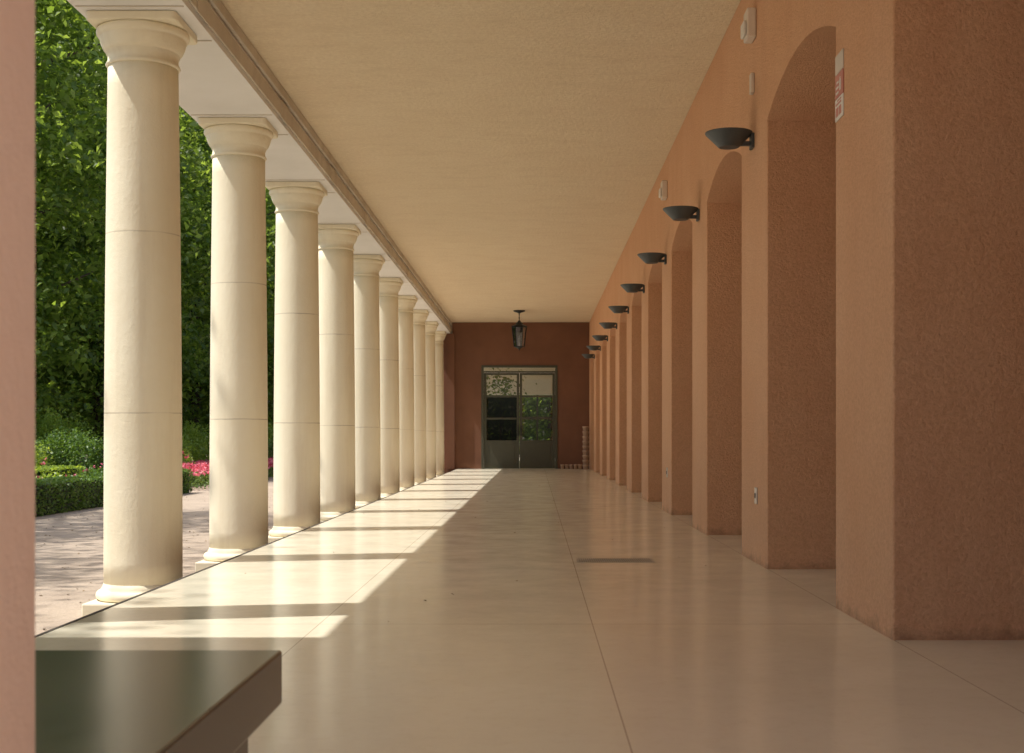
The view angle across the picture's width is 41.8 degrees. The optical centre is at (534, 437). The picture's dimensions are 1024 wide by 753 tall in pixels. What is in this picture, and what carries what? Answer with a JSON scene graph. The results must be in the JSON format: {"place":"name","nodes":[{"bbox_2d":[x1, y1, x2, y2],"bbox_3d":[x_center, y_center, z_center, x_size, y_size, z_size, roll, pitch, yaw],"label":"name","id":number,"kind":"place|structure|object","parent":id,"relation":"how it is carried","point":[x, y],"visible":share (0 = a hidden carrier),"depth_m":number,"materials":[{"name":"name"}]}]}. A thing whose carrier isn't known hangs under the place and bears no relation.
{"place":"outdoors","nodes":[
{"label":"outdoors","id":0,"kind":"place"},
{"bbox_2d":[35,441,519,634],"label":"ground","id":1,"kind":"structure","parent":0,"point":[56,605],"depth_m":15.27,"materials":[{"name":"beige stone"}]},
{"bbox_2d":[35,467,192,516],"bbox_3d":[-8.575,1.018,22.003,0.880,0.709,20.104,0,0,0],"label":"clipped hedge","id":2,"kind":"object","parent":1,"relation":"on","point":[61,494],"visible":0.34,"depth_m":23.87,"materials":[{"name":"green plant"}]},
{"bbox_2d":[35,8,207,439],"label":"garden tree","id":3,"kind":"object","parent":1,"relation":"on","point":[61,246],"visible":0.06,"depth_m":49.71,"materials":[{"name":"green plant"}]},
{"bbox_2d":[35,26,211,442],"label":"garden tree","id":4,"kind":"object","parent":1,"relation":"on","point":[182,242],"depth_m":61.84,"materials":[{"name":"green plant"}]},
{"bbox_2d":[82,10,196,616],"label":"stone column","id":5,"kind":"structure","parent":1,"relation":"on","point":[144,50],"depth_m":9.83,"materials":[{"name":"beige stone"}]},
{"bbox_2d":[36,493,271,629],"bbox_3d":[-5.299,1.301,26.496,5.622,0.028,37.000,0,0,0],"label":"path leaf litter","id":6,"kind":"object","parent":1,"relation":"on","point":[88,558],"visible":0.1,"depth_m":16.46,"materials":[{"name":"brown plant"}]},
{"bbox_2d":[182,456,273,488],"bbox_3d":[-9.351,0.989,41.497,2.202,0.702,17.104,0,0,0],"label":"flower bed","id":7,"kind":"object","parent":1,"relation":"on","point":[203,465],"depth_m":35.12,"materials":[{"name":"pink plant"}]},
{"bbox_2d":[35,441,54,466],"bbox_3d":[-12.889,0.587,32.599,2.344,1.510,2.251,0,0,0],"label":"garden shrub","id":8,"kind":"object","parent":7,"relation":"on","point":[41,459],"visible":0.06,"depth_m":32.69,"materials":[{"name":"green plant"}]},
{"bbox_2d":[35,472,66,479],"bbox_3d":[-9.702,1.004,27.035,1.018,0.648,1.036,0,0,0],"label":"garden shrub","id":9,"kind":"object","parent":7,"relation":"on","point":[49,475],"visible":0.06,"depth_m":26.90,"materials":[{"name":"green plant"}]},
{"bbox_2d":[35,464,83,478],"bbox_3d":[-10.751,0.993,23.495,0.830,0.806,15.096,0,0,0],"label":"clipped hedge","id":10,"kind":"object","parent":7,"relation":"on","point":[60,469],"visible":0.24,"depth_m":29.54,"materials":[{"name":"green plant"}]},
{"bbox_2d":[35,406,100,465],"bbox_3d":[-14.592,0.190,40.113,2.995,2.305,2.898,0,0,0],"label":"garden shrub","id":11,"kind":"object","parent":7,"relation":"on","point":[49,419],"visible":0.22,"depth_m":39.79,"materials":[{"name":"green plant"}]},
{"bbox_2d":[35,426,103,469],"bbox_3d":[-12.592,0.501,36.592,2.560,1.683,2.452,0,0,0],"label":"garden shrub","id":12,"kind":"object","parent":7,"relation":"on","point":[92,453],"visible":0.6,"depth_m":36.04,"materials":[{"name":"green plant"}]},
{"bbox_2d":[72,463,103,475],"bbox_3d":[-9.796,0.952,30.032,1.178,0.770,1.131,0,0,0],"label":"garden shrub","id":13,"kind":"object","parent":7,"relation":"on","point":[89,470],"visible":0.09,"depth_m":29.84,"materials":[{"name":"green plant"}]},
{"bbox_2d":[35,0,210,437],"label":"garden tree","id":14,"kind":"object","parent":7,"relation":"on","point":[67,150],"visible":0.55,"depth_m":42.23,"materials":[{"name":"green plant"}]},
{"bbox_2d":[35,25,275,468],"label":"garden tree","id":15,"kind":"object","parent":7,"relation":"on","point":[191,349],"visible":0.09,"depth_m":53.28,"materials":[{"name":"green plant"}]},
{"bbox_2d":[52,109,275,448],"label":"garden tree","id":16,"kind":"object","parent":7,"relation":"on","point":[196,410],"visible":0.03,"depth_m":64.97,"materials":[{"name":"green plant"}]},
{"bbox_2d":[182,447,194,463],"bbox_3d":[-10.599,0.711,37.559,2.038,1.261,2.002,0,0,0],"label":"garden shrub","id":17,"kind":"object","parent":7,"relation":"on","point":[185,457],"visible":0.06,"depth_m":37.70,"materials":[{"name":"green plant"}]},
{"bbox_2d":[182,420,209,461],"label":"garden shrub","id":18,"kind":"object","parent":7,"relation":"on","point":[195,433],"visible":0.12,"depth_m":46.72,"materials":[{"name":"green plant"}]},
{"bbox_2d":[182,434,209,461],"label":"garden shrub","id":19,"kind":"object","parent":7,"relation":"on","point":[186,446],"visible":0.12,"depth_m":42.06,"materials":[{"name":"green plant"}]},
{"bbox_2d":[181,189,271,443],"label":"garden tree","id":20,"kind":"object","parent":7,"relation":"on","point":[204,410],"depth_m":86.98,"materials":[{"name":"green plant"}]},
{"bbox_2d":[182,189,274,432],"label":"garden tree","id":21,"kind":"object","parent":7,"relation":"on","point":[270,380],"depth_m":77.90,"materials":[{"name":"green plant"}]},
{"bbox_2d":[268,421,273,454],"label":"garden shrub","id":22,"kind":"object","parent":7,"relation":"on","point":[270,433],"visible":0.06,"depth_m":53.51,"materials":[{"name":"green plant"}]},
{"bbox_2d":[268,438,273,472],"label":"garden shrub","id":23,"kind":"object","parent":7,"relation":"on","point":[271,446],"visible":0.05,"depth_m":47.65,"materials":[{"name":"green plant"}]},
{"bbox_2d":[195,117,277,571],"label":"stone column","id":24,"kind":"structure","parent":1,"relation":"on","point":[238,492],"depth_m":13.08,"materials":[{"name":"beige stone"}]},
{"bbox_2d":[265,181,326,542],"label":"stone column","id":25,"kind":"structure","parent":1,"relation":"on","point":[296,482],"depth_m":16.33,"materials":[{"name":"beige stone"}]},
{"bbox_2d":[74,109,546,454],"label":"distant wood","id":26,"kind":"object","parent":1,"relation":"on","point":[528,436],"depth_m":105.19,"materials":[{"name":"green plant"}]},
{"bbox_2d":[318,224,360,522],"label":"stone column","id":27,"kind":"structure","parent":1,"relation":"on","point":[336,242],"depth_m":19.57,"materials":[{"name":"beige stone"}]},
{"bbox_2d":[353,255,384,508],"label":"stone column","id":28,"kind":"structure","parent":1,"relation":"on","point":[367,268],"depth_m":22.82,"materials":[{"name":"beige stone"}]},
{"bbox_2d":[379,278,402,498],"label":"stone column","id":29,"kind":"structure","parent":1,"relation":"on","point":[389,289],"depth_m":26.07,"materials":[{"name":"beige stone"}]},
{"bbox_2d":[67,0,451,333],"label":"entablature beam","id":30,"kind":"structure","parent":29,"relation":"on","point":[226,71],"depth_m":12.85,"materials":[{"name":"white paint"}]},
{"bbox_2d":[398,295,417,490],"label":"stone column","id":31,"kind":"structure","parent":1,"relation":"on","point":[406,304],"depth_m":29.33,"materials":[{"name":"beige stone"}]},
{"bbox_2d":[413,310,428,484],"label":"stone column","id":32,"kind":"structure","parent":1,"relation":"on","point":[420,318],"depth_m":32.59,"materials":[{"name":"beige stone"}]},
{"bbox_2d":[425,321,438,480],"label":"stone column","id":33,"kind":"structure","parent":1,"relation":"on","point":[431,328],"depth_m":35.84,"materials":[{"name":"beige stone"}]},
{"bbox_2d":[435,331,446,476],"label":"stone column","id":34,"kind":"structure","parent":1,"relation":"on","point":[439,343],"depth_m":39.10,"materials":[{"name":"beige stone"}]},
{"bbox_2d":[519,395,551,449],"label":"garden tree","id":35,"kind":"object","parent":1,"relation":"on","point":[548,411],"visible":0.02,"depth_m":75.23,"materials":[{"name":"green plant"}]},
{"bbox_2d":[74,403,546,439],"label":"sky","id":36,"kind":"structure","parent":0,"point":[527,403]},
{"bbox_2d":[35,458,1023,752],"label":"floor","id":37,"kind":"structure","parent":0,"point":[691,640],"depth_m":6.08,"materials":[{"name":"stone"}]},
{"bbox_2d":[0,0,34,752],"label":"post","id":38,"kind":"object","parent":37,"relation":"on","point":[17,376],"depth_m":1.63,"materials":[{"name":"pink paint"}]},
{"bbox_2d":[35,650,281,752],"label":"bench","id":39,"kind":"object","parent":37,"relation":"on","point":[158,701],"visible":0.9,"depth_m":2.48,"materials":[{"name":"stone"}]},
{"bbox_2d":[35,469,455,637],"bbox_3d":[-2.312,1.110,29.800,0.020,0.384,64.400,0,0,0],"label":"floor edging","id":40,"kind":"object","parent":37,"relation":"attached to","point":[55,628],"visible":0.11,"depth_m":8.57,"materials":[{"name":"beige stone"}]},
{"bbox_2d":[487,368,536,413],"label":"potted tree","id":41,"kind":"object","parent":37,"relation":"on","point":[507,385],"visible":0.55,"depth_m":48.40,"materials":[{"name":"green plant"}]},
{"bbox_2d":[443,322,588,473],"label":"end wall","id":42,"kind":"structure","parent":37,"relation":"on","point":[470,349],"depth_m":40.00,"materials":[{"name":"brown paint"}]},
{"bbox_2d":[481,365,557,468],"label":"door frame","id":43,"kind":"structure","parent":42,"relation":"attached to","point":[499,431],"depth_m":40.03,"materials":[{"name":"paint"}]},
{"bbox_2d":[484,373,518,467],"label":"door leaf","id":44,"kind":"structure","parent":43,"relation":"in","point":[501,412],"depth_m":40.03,"materials":[{"name":"paint"}]},
{"bbox_2d":[520,373,554,467],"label":"door leaf","id":45,"kind":"structure","parent":43,"relation":"in","point":[533,453],"depth_m":40.03,"materials":[{"name":"paint"}]},
{"bbox_2d":[484,368,554,439],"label":"hall wall","id":46,"kind":"structure","parent":37,"relation":"on","point":[542,386],"depth_m":53.60,"materials":[{"name":"white paint"}]},
{"bbox_2d":[576,558,655,562],"bbox_3d":[0.603,0.919,10.060,0.580,0.002,0.360,0,0,0],"label":"floor grating","id":47,"kind":"object","parent":37,"relation":"on","point":[615,560],"visible":1,"depth_m":10.04,"materials":[{"name":"brown metal"}]},
{"bbox_2d":[589,0,1023,639],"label":"arcade wall","id":48,"kind":"structure","parent":37,"relation":"on","point":[817,336],"depth_m":6.93,"materials":[{"name":"paint"}]},
{"bbox_2d":[221,0,740,321],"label":"ceiling","id":49,"kind":"structure","parent":48,"relation":"attached to","point":[499,160],"depth_m":14.44,"materials":[{"name":"paint"}]},
{"bbox_2d":[511,310,526,349],"bbox_3d":[-0.423,-2.909,36.300,0.440,1.089,0.381,0,0,0],"label":"hanging lantern","id":50,"kind":"object","parent":49,"relation":"hanging from","point":[519,329],"visible":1,"depth_m":36.19,"materials":[{"name":"metal"}]},
{"bbox_2d":[582,354,594,358],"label":"wall lamp","id":51,"kind":"object","parent":48,"relation":"attached to","point":[587,355],"visible":1,"depth_m":36.28,"materials":[{"name":"black metal"}]},
{"bbox_2d":[586,345,600,350],"bbox_3d":[1.448,-2.212,33.070,0.359,0.120,0.350,0,0,0],"label":"wall lamp","id":52,"kind":"object","parent":48,"relation":"attached to","point":[593,347],"visible":1,"depth_m":32.98,"materials":[{"name":"black metal"}]},
{"bbox_2d":[592,335,607,340],"bbox_3d":[1.448,-2.212,29.770,0.359,0.120,0.350,0,0,0],"label":"wall lamp","id":53,"kind":"object","parent":48,"relation":"attached to","point":[599,337],"visible":1,"depth_m":29.67,"materials":[{"name":"black metal"}]},
{"bbox_2d":[599,322,616,328],"bbox_3d":[1.448,-2.212,26.470,0.359,0.120,0.350,0,0,0],"label":"wall lamp","id":54,"kind":"object","parent":48,"relation":"attached to","point":[607,325],"visible":1,"depth_m":26.37,"materials":[{"name":"black metal"}]},
{"bbox_2d":[608,306,628,313],"bbox_3d":[1.448,-2.212,23.170,0.359,0.120,0.350,0,0,0],"label":"wall lamp","id":55,"kind":"object","parent":48,"relation":"attached to","point":[617,309],"visible":1,"depth_m":23.08,"materials":[{"name":"black metal"}]},
{"bbox_2d":[620,283,644,292],"bbox_3d":[1.448,-2.212,19.870,0.359,0.120,0.350,0,0,0],"label":"wall lamp","id":56,"kind":"object","parent":48,"relation":"attached to","point":[632,288],"visible":1,"depth_m":19.78,"materials":[{"name":"black metal"}]},
{"bbox_2d":[637,252,666,264],"bbox_3d":[1.448,-2.212,16.570,0.359,0.120,0.350,0,0,0],"label":"wall lamp","id":57,"kind":"object","parent":48,"relation":"attached to","point":[651,257],"visible":1,"depth_m":16.48,"materials":[{"name":"black metal"}]},
{"bbox_2d":[659,180,666,199],"bbox_3d":[1.580,-3.054,16.520,0.094,0.220,0.180,0,0,0],"label":"emergency light","id":58,"kind":"object","parent":48,"relation":"attached to","point":[663,192],"visible":1,"depth_m":16.43,"materials":[{"name":"white plastic"}]},
{"bbox_2d":[663,206,699,221],"bbox_3d":[1.448,-2.212,13.270,0.359,0.120,0.350,0,0,0],"label":"wall lamp","id":59,"kind":"object","parent":48,"relation":"attached to","point":[679,213],"visible":1,"depth_m":13.18,"materials":[{"name":"black metal"}]},
{"bbox_2d":[705,127,753,149],"bbox_3d":[1.448,-2.212,9.970,0.359,0.120,0.350,0,0,0],"label":"wall lamp","id":60,"kind":"object","parent":48,"relation":"attached to","point":[728,138],"visible":1,"depth_m":9.88,"materials":[{"name":"black metal"}]},
{"bbox_2d":[741,7,755,43],"bbox_3d":[1.580,-3.054,9.920,0.094,0.220,0.180,0,0,0],"label":"emergency light","id":61,"kind":"object","parent":48,"relation":"attached to","point":[748,30],"visible":1,"depth_m":9.83,"materials":[{"name":"white plastic"}]},
{"bbox_2d":[749,73,753,94],"bbox_3d":[1.613,-2.631,9.950,0.029,0.150,0.070,0,0,0],"label":"junction box","id":62,"kind":"object","parent":48,"relation":"attached to","point":[751,83],"visible":1,"depth_m":9.91,"materials":[{"name":"white plastic"}]},
{"bbox_2d":[754,487,757,503],"bbox_3d":[1.620,0.423,9.820,0.015,0.120,0.090,0,0,0],"label":"wall socket","id":63,"kind":"object","parent":48,"relation":"attached to","point":[755,495],"depth_m":9.80,"materials":[{"name":"white plastic"}]},
{"bbox_2d":[835,48,843,121],"bbox_3d":[1.623,-1.877,7.138,0.010,0.350,0.175,0,0,0],"label":"wall notice","id":64,"kind":"object","parent":48,"relation":"attached to","point":[839,85],"depth_m":7.12,"materials":[{"name":"white paper"}]},
{"bbox_3d":[1.488,0.571,39.150,0.200,0.139,0.197,0,0,0],"label":"stacked pot","id":65,"kind":"object","parent":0,"visible":0},
{"bbox_2d":[582,450,588,454],"bbox_3d":[1.488,0.430,39.150,0.200,0.139,0.197,0,0,0],"label":"stacked pot","id":66,"kind":"object","parent":65,"relation":"on","point":[585,452],"visible":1,"depth_m":39.08,"materials":[{"name":"ceramic"}]},
{"bbox_2d":[582,445,588,449],"bbox_3d":[1.488,0.290,39.150,0.200,0.139,0.197,0,0,0],"label":"stacked pot","id":67,"kind":"object","parent":66,"relation":"on","point":[585,447],"visible":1,"depth_m":39.09,"materials":[{"name":"ceramic"}]},
{"bbox_3d":[1.488,-0.129,39.150,0.200,0.139,0.197,0,0,0],"label":"stacked pot","id":68,"kind":"object","parent":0,"visible":0},
{"bbox_2d":[582,426,588,430],"bbox_3d":[1.488,-0.270,39.150,0.200,0.139,0.197,0,0,0],"label":"stacked pot","id":69,"kind":"object","parent":68,"relation":"on","point":[585,428],"visible":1,"depth_m":39.08,"materials":[{"name":"ceramic"}]}
]}

